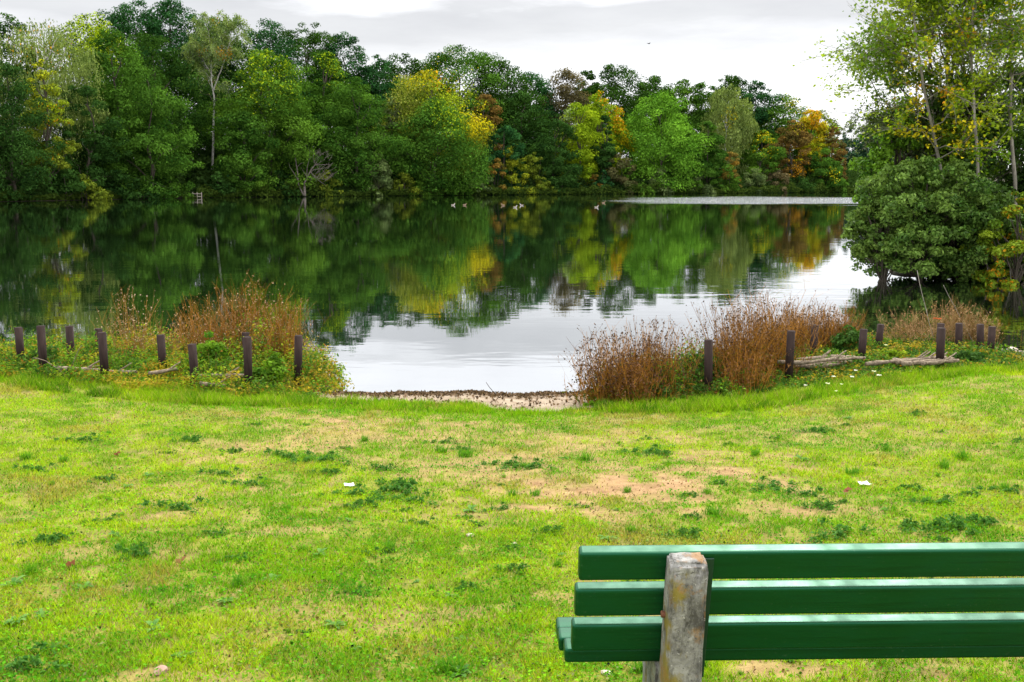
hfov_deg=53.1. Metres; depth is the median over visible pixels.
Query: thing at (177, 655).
weed rosette
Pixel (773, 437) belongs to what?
weed patch
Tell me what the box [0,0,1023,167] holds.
sky
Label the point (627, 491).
grass tuft
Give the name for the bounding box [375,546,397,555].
weed patch
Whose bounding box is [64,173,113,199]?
waterside shrub
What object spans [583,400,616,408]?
leafy weed
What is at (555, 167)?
alder tree
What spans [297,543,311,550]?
grass tuft
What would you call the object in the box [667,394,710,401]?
leafy weed
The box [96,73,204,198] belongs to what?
alder tree
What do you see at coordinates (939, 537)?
weed patch
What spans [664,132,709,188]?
alder tree
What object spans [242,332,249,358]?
fence post
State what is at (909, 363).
dead branch
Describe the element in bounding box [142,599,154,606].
grass tuft
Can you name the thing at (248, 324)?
dried stalk clump
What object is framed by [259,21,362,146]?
oak tree
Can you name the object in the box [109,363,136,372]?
dead branch
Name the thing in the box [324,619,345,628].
weed rosette
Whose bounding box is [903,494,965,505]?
weed patch
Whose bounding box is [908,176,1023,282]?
willow bush
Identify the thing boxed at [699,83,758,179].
birch tree
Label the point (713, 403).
long grass
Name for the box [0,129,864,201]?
woodland undergrowth
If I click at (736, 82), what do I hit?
oak tree
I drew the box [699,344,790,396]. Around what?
dried stalk clump
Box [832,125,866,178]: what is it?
broadleaf tree
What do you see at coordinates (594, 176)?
waterside shrub
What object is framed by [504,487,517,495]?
grass tuft
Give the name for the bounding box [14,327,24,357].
fence post
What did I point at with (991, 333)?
fence post
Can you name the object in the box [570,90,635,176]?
maple tree
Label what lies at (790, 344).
fence post
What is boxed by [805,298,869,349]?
dried stalk clump
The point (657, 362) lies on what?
dried stalk clump
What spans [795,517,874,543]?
weed patch
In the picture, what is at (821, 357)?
dead branch
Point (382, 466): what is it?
weed patch
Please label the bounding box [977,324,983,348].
fence post
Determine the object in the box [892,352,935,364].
dead branch
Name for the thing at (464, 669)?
weed rosette
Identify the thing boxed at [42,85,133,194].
alder tree
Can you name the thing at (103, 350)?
fence post
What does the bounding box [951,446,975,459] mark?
grass tuft
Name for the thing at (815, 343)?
fence post
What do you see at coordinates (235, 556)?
weed patch
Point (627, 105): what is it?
oak tree
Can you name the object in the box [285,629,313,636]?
weed patch
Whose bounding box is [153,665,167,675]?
stone
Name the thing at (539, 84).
oak tree
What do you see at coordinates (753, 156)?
broadleaf tree
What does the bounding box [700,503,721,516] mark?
grass tuft
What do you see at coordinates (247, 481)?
weed patch
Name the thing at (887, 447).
grass tuft
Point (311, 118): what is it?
alder tree
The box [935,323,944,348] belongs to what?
fence post
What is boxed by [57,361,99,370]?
dead branch
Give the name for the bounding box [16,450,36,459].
grass tuft
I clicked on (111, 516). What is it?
weed patch
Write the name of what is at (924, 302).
dead stick
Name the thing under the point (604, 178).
waterside shrub
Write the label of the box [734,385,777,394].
leafy weed
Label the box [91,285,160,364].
dried stalk clump
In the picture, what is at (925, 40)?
aspen tree
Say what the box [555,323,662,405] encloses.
dried stalk clump
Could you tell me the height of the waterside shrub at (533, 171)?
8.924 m
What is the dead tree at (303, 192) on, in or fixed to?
on the ground at (622, 482)
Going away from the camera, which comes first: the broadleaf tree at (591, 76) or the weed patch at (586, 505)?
the weed patch at (586, 505)
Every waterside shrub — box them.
[40,166,90,199]
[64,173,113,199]
[100,173,160,199]
[158,169,195,197]
[204,171,236,197]
[233,165,269,196]
[266,170,301,196]
[313,169,343,196]
[362,151,393,195]
[391,172,422,195]
[404,180,429,195]
[442,175,472,194]
[468,173,493,194]
[484,158,506,189]
[502,143,536,194]
[524,152,545,186]
[533,177,557,194]
[555,176,579,194]
[587,174,602,187]
[593,169,613,187]
[605,152,637,193]
[635,182,654,193]
[649,168,678,193]
[688,176,716,193]
[719,151,741,187]
[721,171,740,192]
[743,168,767,192]
[764,169,789,192]
[789,175,816,192]
[835,175,848,191]
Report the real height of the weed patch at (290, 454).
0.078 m
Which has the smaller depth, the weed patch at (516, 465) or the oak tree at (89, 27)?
the weed patch at (516, 465)
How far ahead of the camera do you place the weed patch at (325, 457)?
8.45 m
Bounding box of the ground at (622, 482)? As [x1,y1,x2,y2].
[0,172,1023,681]
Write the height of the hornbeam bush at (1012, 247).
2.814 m
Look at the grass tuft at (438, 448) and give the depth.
8.93 m
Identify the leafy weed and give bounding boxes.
[20,345,64,369]
[196,330,231,372]
[252,351,287,388]
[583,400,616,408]
[642,377,671,400]
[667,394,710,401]
[672,352,721,388]
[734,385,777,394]
[829,324,859,351]
[880,348,908,359]
[951,349,988,364]
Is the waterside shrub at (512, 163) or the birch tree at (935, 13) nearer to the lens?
the birch tree at (935, 13)
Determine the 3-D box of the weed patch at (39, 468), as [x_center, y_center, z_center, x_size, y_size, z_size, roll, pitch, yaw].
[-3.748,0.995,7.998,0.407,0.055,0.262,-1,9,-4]
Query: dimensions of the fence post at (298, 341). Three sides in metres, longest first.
0.778 x 0.100 x 0.098 m
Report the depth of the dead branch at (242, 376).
12.54 m
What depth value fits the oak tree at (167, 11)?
196.94 m
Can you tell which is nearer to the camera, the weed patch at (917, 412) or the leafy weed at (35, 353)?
the weed patch at (917, 412)
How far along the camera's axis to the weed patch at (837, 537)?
6.05 m
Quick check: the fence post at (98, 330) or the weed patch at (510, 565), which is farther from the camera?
the fence post at (98, 330)
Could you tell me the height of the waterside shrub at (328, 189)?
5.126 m
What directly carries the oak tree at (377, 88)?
on the ground at (622, 482)
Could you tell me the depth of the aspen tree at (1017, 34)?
26.07 m
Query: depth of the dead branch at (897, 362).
12.98 m
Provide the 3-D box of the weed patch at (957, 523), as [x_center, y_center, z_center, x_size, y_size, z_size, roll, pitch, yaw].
[2.620,1.125,6.191,0.496,0.085,0.390,-2,9,-12]
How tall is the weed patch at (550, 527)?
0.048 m
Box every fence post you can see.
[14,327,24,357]
[36,325,46,368]
[65,326,74,356]
[94,328,102,366]
[98,332,108,377]
[156,334,166,375]
[188,343,198,385]
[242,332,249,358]
[243,336,252,389]
[294,335,302,387]
[704,339,712,395]
[784,330,794,379]
[809,324,818,355]
[857,329,867,363]
[875,324,883,346]
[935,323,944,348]
[936,327,945,367]
[955,323,962,344]
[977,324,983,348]
[987,326,995,354]
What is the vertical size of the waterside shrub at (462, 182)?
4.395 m
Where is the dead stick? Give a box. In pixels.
[917,271,932,333]
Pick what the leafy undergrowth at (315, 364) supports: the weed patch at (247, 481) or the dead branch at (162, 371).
the dead branch at (162, 371)
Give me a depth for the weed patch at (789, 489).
7.16 m
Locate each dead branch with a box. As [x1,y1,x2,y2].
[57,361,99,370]
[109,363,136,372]
[148,362,180,374]
[199,377,228,386]
[200,367,243,378]
[759,350,854,362]
[777,350,865,364]
[794,354,840,367]
[804,356,851,368]
[865,350,946,365]
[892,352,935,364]
[895,351,930,364]
[901,352,954,365]
[921,352,959,365]
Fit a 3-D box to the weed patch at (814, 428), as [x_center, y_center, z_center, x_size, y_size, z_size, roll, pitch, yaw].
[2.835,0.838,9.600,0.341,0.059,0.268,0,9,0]
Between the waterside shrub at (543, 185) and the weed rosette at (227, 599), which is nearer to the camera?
the weed rosette at (227, 599)
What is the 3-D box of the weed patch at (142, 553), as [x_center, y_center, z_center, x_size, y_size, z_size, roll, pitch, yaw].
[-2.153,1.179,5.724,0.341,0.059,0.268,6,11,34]
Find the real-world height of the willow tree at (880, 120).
5.719 m
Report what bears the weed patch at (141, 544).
on the ground at (622, 482)
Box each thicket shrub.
[894,219,1023,274]
[1000,166,1023,239]
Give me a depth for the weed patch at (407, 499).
7.06 m
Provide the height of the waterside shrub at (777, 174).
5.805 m
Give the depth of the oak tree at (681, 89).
265.25 m
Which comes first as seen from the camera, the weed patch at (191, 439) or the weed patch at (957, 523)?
the weed patch at (957, 523)
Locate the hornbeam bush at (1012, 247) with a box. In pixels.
[959,191,1023,285]
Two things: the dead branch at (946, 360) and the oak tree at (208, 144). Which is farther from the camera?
the oak tree at (208, 144)
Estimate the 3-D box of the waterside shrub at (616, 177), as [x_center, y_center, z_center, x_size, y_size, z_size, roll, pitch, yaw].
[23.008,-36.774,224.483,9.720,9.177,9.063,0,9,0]
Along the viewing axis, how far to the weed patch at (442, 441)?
9.35 m
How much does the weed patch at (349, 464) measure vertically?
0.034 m
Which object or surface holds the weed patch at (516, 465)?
on the ground at (622, 482)
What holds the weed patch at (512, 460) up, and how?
on the ground at (622, 482)
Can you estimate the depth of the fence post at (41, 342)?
12.64 m
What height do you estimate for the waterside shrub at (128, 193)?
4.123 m
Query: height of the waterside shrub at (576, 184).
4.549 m
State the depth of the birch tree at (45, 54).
151.58 m
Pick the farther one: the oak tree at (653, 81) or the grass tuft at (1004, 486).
the oak tree at (653, 81)
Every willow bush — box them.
[840,193,918,281]
[842,154,1022,280]
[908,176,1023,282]
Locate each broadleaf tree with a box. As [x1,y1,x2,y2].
[0,12,56,155]
[0,60,66,200]
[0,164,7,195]
[464,93,511,170]
[481,89,557,175]
[482,125,526,186]
[541,67,591,157]
[569,70,606,124]
[589,115,617,187]
[681,81,730,154]
[738,129,786,180]
[748,93,821,171]
[764,119,813,181]
[793,109,831,176]
[795,147,844,189]
[807,109,843,157]
[814,126,847,179]
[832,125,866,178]
[846,0,1023,179]
[853,125,894,176]
[895,80,1023,215]
[969,54,1023,223]
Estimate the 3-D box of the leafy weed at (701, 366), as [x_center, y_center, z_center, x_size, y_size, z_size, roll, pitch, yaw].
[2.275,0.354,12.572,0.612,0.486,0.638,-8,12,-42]
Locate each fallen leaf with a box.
[66,559,74,567]
[175,556,186,563]
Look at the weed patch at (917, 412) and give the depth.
10.15 m
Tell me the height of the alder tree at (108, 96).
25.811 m
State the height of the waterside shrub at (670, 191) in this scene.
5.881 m
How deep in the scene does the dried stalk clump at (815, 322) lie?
15.30 m
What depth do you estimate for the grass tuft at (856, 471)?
7.82 m
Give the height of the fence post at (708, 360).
0.781 m
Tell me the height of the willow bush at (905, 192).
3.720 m
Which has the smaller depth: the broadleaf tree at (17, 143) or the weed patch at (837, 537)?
the weed patch at (837, 537)
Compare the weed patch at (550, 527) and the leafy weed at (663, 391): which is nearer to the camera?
the weed patch at (550, 527)
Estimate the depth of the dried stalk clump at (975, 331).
15.52 m
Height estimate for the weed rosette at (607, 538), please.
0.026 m
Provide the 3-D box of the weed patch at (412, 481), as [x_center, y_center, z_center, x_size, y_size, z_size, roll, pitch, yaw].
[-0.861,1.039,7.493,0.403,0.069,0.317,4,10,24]
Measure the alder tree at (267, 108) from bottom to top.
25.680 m
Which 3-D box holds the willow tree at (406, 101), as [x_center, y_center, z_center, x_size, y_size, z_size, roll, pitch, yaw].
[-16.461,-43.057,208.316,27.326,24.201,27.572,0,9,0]
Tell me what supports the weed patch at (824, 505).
on the ground at (622, 482)
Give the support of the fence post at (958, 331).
on the ground at (622, 482)
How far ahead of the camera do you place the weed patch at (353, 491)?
7.24 m
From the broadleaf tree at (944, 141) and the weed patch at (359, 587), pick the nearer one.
the weed patch at (359, 587)
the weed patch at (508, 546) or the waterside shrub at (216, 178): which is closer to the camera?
the weed patch at (508, 546)
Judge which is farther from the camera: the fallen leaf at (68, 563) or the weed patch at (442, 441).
the weed patch at (442, 441)
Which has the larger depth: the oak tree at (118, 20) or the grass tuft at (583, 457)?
the oak tree at (118, 20)
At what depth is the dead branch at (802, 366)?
13.09 m
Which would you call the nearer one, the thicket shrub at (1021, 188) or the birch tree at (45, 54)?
the thicket shrub at (1021, 188)
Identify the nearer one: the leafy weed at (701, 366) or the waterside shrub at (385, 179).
the leafy weed at (701, 366)
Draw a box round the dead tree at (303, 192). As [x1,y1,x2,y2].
[289,145,334,195]
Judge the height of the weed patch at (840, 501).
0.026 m
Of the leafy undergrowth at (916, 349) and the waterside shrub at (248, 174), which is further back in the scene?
the waterside shrub at (248, 174)
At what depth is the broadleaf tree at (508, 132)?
209.29 m
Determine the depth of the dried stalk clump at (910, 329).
15.33 m
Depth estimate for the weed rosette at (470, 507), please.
6.83 m
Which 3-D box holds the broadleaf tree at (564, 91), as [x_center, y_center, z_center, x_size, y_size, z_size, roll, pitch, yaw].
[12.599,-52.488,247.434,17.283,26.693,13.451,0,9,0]
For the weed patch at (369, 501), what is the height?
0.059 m
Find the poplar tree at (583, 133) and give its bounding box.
[555,102,602,185]
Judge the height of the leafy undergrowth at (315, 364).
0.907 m
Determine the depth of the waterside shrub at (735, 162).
239.51 m
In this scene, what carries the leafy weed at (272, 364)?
on the ground at (622, 482)
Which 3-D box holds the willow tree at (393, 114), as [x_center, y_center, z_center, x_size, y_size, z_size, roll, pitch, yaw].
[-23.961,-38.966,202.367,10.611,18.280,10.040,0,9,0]
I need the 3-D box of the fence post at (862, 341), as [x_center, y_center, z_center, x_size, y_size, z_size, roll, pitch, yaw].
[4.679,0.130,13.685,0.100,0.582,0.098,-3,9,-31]
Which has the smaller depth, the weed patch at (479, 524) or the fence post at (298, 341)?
the weed patch at (479, 524)
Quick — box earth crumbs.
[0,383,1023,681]
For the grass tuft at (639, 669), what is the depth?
4.09 m
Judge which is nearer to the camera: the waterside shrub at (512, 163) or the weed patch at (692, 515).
the weed patch at (692, 515)
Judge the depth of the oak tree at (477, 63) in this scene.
229.05 m
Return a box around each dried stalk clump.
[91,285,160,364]
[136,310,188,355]
[171,292,247,366]
[183,270,294,367]
[243,290,328,365]
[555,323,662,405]
[591,315,703,399]
[598,358,671,404]
[668,293,797,380]
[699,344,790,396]
[718,282,832,374]
[724,293,835,354]
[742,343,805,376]
[775,298,851,349]
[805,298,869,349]
[816,295,875,346]
[876,302,950,343]
[913,295,999,342]
[947,305,1007,347]
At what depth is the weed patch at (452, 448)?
9.06 m
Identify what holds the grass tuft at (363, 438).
on the ground at (622, 482)
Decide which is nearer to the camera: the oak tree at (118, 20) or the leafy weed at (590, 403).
the leafy weed at (590, 403)
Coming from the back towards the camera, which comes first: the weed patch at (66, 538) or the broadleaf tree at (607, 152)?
the broadleaf tree at (607, 152)
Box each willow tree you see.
[18,59,81,190]
[365,97,418,177]
[366,68,497,180]
[816,66,969,168]
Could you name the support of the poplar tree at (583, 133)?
on the ground at (622, 482)
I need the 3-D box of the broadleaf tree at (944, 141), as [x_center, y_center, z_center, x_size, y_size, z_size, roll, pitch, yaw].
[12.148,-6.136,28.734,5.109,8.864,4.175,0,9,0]
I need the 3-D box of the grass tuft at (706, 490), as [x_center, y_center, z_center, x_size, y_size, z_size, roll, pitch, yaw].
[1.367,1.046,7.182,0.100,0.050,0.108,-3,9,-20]
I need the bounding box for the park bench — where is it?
[556,542,1023,681]
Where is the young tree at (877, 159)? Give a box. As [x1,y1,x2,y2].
[848,110,941,231]
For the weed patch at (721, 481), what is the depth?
7.47 m
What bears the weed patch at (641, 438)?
on the ground at (622, 482)
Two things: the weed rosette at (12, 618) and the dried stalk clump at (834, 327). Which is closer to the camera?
the weed rosette at (12, 618)
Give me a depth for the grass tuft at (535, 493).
7.32 m
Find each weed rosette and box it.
[0,575,25,584]
[2,613,28,623]
[34,608,49,618]
[71,581,92,590]
[142,619,164,632]
[169,650,194,657]
[216,597,238,602]
[261,573,279,581]
[313,548,325,554]
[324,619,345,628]
[451,664,470,676]
[462,505,476,511]
[598,535,616,540]
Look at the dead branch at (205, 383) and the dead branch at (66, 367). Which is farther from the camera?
the dead branch at (66, 367)
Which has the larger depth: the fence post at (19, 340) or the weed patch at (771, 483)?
the fence post at (19, 340)
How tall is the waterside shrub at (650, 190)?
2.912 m
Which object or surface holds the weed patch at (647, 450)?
on the ground at (622, 482)
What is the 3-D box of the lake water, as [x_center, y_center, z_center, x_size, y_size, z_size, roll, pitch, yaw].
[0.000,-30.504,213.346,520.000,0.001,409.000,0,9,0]
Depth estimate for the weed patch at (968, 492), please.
7.07 m
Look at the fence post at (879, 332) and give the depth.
14.91 m
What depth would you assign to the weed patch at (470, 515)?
6.66 m
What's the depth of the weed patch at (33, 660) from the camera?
4.13 m
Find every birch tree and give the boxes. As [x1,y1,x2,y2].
[0,17,112,165]
[174,9,254,169]
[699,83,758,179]
[793,0,1023,157]
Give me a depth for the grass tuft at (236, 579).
5.20 m
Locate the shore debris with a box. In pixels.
[321,389,587,408]
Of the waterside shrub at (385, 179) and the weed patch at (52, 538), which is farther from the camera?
the waterside shrub at (385, 179)
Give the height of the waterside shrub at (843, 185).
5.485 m
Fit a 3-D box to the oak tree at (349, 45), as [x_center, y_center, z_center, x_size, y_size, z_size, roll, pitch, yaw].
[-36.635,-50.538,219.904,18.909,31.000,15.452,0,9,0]
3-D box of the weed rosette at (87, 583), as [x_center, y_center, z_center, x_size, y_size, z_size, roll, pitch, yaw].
[-2.167,1.239,5.167,0.104,0.023,0.105,-5,10,-28]
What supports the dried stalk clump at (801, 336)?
on the ground at (622, 482)
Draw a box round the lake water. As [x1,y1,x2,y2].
[0,191,1023,393]
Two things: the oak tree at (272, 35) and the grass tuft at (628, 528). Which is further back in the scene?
the oak tree at (272, 35)
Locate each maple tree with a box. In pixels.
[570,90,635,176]
[614,89,717,191]
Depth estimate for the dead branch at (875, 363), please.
12.96 m
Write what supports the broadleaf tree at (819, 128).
on the ground at (622, 482)
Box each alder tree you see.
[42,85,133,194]
[57,28,176,181]
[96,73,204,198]
[199,48,325,191]
[209,99,280,196]
[263,96,343,189]
[295,52,362,173]
[310,76,413,191]
[382,96,492,194]
[526,113,583,191]
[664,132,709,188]
[687,121,734,187]
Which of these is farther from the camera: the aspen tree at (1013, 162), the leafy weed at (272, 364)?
the aspen tree at (1013, 162)
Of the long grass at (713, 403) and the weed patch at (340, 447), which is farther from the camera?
the long grass at (713, 403)
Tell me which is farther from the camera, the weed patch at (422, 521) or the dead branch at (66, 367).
the dead branch at (66, 367)
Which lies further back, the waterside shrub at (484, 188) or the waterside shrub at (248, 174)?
the waterside shrub at (484, 188)
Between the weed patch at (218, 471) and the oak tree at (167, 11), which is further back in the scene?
the oak tree at (167, 11)
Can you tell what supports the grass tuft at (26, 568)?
on the ground at (622, 482)
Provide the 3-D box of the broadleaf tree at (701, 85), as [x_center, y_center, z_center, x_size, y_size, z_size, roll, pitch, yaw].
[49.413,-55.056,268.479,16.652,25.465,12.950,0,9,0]
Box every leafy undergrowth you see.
[0,312,354,397]
[591,330,1023,398]
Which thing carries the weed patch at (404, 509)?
on the ground at (622, 482)
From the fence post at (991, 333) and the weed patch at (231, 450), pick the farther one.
the fence post at (991, 333)
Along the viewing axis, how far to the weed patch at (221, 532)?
6.18 m
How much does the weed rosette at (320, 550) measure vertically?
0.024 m
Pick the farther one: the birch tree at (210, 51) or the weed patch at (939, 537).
the birch tree at (210, 51)
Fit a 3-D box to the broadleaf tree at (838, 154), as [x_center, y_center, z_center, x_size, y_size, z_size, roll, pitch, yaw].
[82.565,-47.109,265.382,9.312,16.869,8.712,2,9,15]
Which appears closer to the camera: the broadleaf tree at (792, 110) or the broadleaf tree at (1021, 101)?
the broadleaf tree at (1021, 101)
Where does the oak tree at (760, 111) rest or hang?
on the ground at (622, 482)
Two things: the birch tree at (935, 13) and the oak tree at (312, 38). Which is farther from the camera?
the oak tree at (312, 38)
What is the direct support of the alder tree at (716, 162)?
on the ground at (622, 482)
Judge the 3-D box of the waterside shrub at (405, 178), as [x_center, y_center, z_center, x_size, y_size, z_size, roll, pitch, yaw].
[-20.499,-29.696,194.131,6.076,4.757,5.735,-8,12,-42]
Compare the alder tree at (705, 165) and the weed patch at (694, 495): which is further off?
the alder tree at (705, 165)
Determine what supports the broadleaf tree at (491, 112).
on the ground at (622, 482)
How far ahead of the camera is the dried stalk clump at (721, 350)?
12.52 m
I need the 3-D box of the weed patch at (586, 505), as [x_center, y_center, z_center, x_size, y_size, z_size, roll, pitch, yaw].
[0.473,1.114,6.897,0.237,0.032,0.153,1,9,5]
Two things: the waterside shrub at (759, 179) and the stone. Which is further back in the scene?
the waterside shrub at (759, 179)
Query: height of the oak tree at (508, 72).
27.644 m
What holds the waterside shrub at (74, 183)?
on the ground at (622, 482)
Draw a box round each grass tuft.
[10,560,41,575]
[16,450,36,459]
[57,454,70,462]
[114,538,128,547]
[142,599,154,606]
[228,570,252,586]
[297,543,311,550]
[357,434,368,441]
[380,539,397,548]
[429,646,478,675]
[432,444,451,452]
[457,446,473,457]
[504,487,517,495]
[529,488,543,496]
[551,557,566,566]
[577,451,595,460]
[619,486,631,492]
[623,522,642,533]
[627,661,642,674]
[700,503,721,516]
[701,487,714,494]
[750,446,763,456]
[840,466,859,475]
[880,443,895,450]
[935,457,950,469]
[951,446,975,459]
[997,480,1010,489]
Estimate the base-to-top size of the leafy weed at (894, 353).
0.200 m
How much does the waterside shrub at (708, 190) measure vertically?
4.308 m
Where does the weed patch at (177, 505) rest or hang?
on the ground at (622, 482)
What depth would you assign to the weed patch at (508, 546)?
5.95 m
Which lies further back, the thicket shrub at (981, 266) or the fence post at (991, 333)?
the thicket shrub at (981, 266)
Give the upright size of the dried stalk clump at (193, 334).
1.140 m
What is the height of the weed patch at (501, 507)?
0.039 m
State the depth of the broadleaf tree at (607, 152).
222.44 m
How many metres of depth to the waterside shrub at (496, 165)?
206.47 m
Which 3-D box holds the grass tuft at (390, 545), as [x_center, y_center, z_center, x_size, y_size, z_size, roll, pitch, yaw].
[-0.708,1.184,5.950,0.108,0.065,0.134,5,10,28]
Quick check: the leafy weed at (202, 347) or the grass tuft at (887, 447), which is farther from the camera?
the leafy weed at (202, 347)
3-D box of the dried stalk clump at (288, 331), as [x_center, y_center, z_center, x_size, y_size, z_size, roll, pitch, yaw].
[-3.085,-0.123,13.981,1.070,1.184,1.049,5,10,30]
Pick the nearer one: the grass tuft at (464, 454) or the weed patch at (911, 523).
the weed patch at (911, 523)
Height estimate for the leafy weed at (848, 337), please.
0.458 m
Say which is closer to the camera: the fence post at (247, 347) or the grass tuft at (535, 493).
the grass tuft at (535, 493)
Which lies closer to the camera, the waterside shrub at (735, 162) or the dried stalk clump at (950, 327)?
the dried stalk clump at (950, 327)
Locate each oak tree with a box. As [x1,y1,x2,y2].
[42,11,149,149]
[75,0,190,132]
[87,30,209,181]
[129,0,227,133]
[170,78,264,176]
[175,17,262,153]
[208,18,322,145]
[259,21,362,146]
[311,31,381,137]
[331,54,417,149]
[367,53,437,140]
[395,44,524,142]
[456,60,549,148]
[497,71,566,144]
[573,63,657,156]
[624,75,687,163]
[658,79,710,155]
[695,74,761,149]
[733,79,786,169]
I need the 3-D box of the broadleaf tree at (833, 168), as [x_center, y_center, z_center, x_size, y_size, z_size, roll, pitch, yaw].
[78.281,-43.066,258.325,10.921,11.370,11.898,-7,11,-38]
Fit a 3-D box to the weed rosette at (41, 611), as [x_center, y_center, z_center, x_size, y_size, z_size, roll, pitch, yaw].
[-2.183,1.266,4.739,0.089,0.022,0.091,4,10,24]
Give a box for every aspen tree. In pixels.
[814,0,1023,251]
[873,0,1023,176]
[905,0,1023,218]
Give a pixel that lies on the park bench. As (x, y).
(673, 631)
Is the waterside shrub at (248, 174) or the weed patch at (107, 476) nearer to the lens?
the weed patch at (107, 476)
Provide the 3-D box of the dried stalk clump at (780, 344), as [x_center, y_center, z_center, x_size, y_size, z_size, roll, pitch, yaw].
[3.326,-0.130,13.184,1.703,1.374,1.636,-7,11,-38]
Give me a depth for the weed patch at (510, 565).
5.51 m
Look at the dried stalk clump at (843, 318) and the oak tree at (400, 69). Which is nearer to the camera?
the dried stalk clump at (843, 318)
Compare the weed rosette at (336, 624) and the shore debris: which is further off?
the shore debris
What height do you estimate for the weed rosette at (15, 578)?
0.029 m
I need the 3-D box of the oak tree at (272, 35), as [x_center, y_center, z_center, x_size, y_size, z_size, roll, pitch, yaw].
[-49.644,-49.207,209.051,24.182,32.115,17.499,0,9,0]
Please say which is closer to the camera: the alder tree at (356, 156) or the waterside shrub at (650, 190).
the alder tree at (356, 156)
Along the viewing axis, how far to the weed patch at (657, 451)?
8.74 m
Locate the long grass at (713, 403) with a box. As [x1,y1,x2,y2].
[0,358,1023,415]
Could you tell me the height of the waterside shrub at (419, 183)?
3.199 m
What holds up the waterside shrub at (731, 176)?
on the ground at (622, 482)
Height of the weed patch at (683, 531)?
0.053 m
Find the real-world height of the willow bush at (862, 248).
2.752 m
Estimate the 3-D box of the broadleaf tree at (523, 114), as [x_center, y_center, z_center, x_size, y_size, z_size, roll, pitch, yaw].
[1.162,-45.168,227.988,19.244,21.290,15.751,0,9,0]
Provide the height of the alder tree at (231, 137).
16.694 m
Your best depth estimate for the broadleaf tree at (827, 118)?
287.07 m
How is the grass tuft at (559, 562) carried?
on the ground at (622, 482)
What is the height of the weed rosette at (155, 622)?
0.026 m
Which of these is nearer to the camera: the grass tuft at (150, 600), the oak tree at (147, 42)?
the grass tuft at (150, 600)
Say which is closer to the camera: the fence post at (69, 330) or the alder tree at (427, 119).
the fence post at (69, 330)
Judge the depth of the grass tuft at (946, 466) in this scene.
7.91 m
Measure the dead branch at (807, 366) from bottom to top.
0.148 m
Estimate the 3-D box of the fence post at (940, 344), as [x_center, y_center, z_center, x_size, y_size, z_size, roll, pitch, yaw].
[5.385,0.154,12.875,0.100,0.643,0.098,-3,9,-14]
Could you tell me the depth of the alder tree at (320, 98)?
195.23 m
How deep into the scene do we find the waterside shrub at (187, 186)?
165.83 m
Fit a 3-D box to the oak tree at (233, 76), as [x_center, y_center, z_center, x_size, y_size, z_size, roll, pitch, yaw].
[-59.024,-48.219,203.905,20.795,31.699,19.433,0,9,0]
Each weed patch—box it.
[0,641,81,677]
[10,462,62,472]
[12,532,72,548]
[49,532,79,542]
[53,432,105,442]
[80,513,121,522]
[81,473,120,482]
[108,543,160,560]
[122,541,152,550]
[136,496,216,515]
[167,434,205,443]
[188,528,229,537]
[194,466,246,477]
[217,447,244,453]
[217,551,250,563]
[220,475,271,486]
[261,447,321,460]
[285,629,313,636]
[287,451,355,463]
[307,468,341,475]
[318,483,380,497]
[327,460,360,466]
[334,503,362,509]
[335,445,353,449]
[340,497,382,508]
[340,585,374,596]
[342,546,378,557]
[354,463,396,471]
[367,478,428,498]
[371,477,419,488]
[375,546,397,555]
[377,490,443,506]
[394,507,412,512]
[396,516,442,526]
[420,437,457,443]
[449,445,471,450]
[452,579,481,595]
[455,514,473,519]
[456,520,485,527]
[477,501,519,513]
[478,456,526,465]
[491,563,534,575]
[496,457,557,471]
[496,543,523,551]
[523,525,565,536]
[566,502,595,508]
[616,444,672,454]
[635,435,659,440]
[642,449,673,457]
[659,527,703,540]
[677,490,698,499]
[677,511,701,520]
[706,479,729,484]
[748,475,799,492]
[762,435,784,438]
[769,485,828,500]
[794,500,839,512]
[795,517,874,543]
[797,426,829,434]
[817,533,850,542]
[833,499,851,504]
[888,483,931,491]
[890,516,933,533]
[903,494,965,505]
[903,515,984,537]
[907,409,927,415]
[922,535,951,542]
[942,512,1006,529]
[955,489,986,497]
[971,484,1023,495]
[1011,436,1022,442]
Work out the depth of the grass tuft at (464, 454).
8.72 m
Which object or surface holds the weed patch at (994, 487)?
on the ground at (622, 482)
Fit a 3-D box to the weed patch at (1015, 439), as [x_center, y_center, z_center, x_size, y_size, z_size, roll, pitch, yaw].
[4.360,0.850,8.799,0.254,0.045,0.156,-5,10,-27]
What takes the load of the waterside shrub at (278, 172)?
on the ground at (622, 482)
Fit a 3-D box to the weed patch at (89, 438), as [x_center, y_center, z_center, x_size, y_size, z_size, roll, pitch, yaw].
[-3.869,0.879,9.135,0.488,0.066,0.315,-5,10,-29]
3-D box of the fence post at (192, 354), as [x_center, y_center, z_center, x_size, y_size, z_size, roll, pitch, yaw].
[-3.848,0.361,12.400,0.100,0.659,0.098,-5,10,-19]
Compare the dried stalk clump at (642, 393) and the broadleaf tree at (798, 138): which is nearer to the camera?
the dried stalk clump at (642, 393)

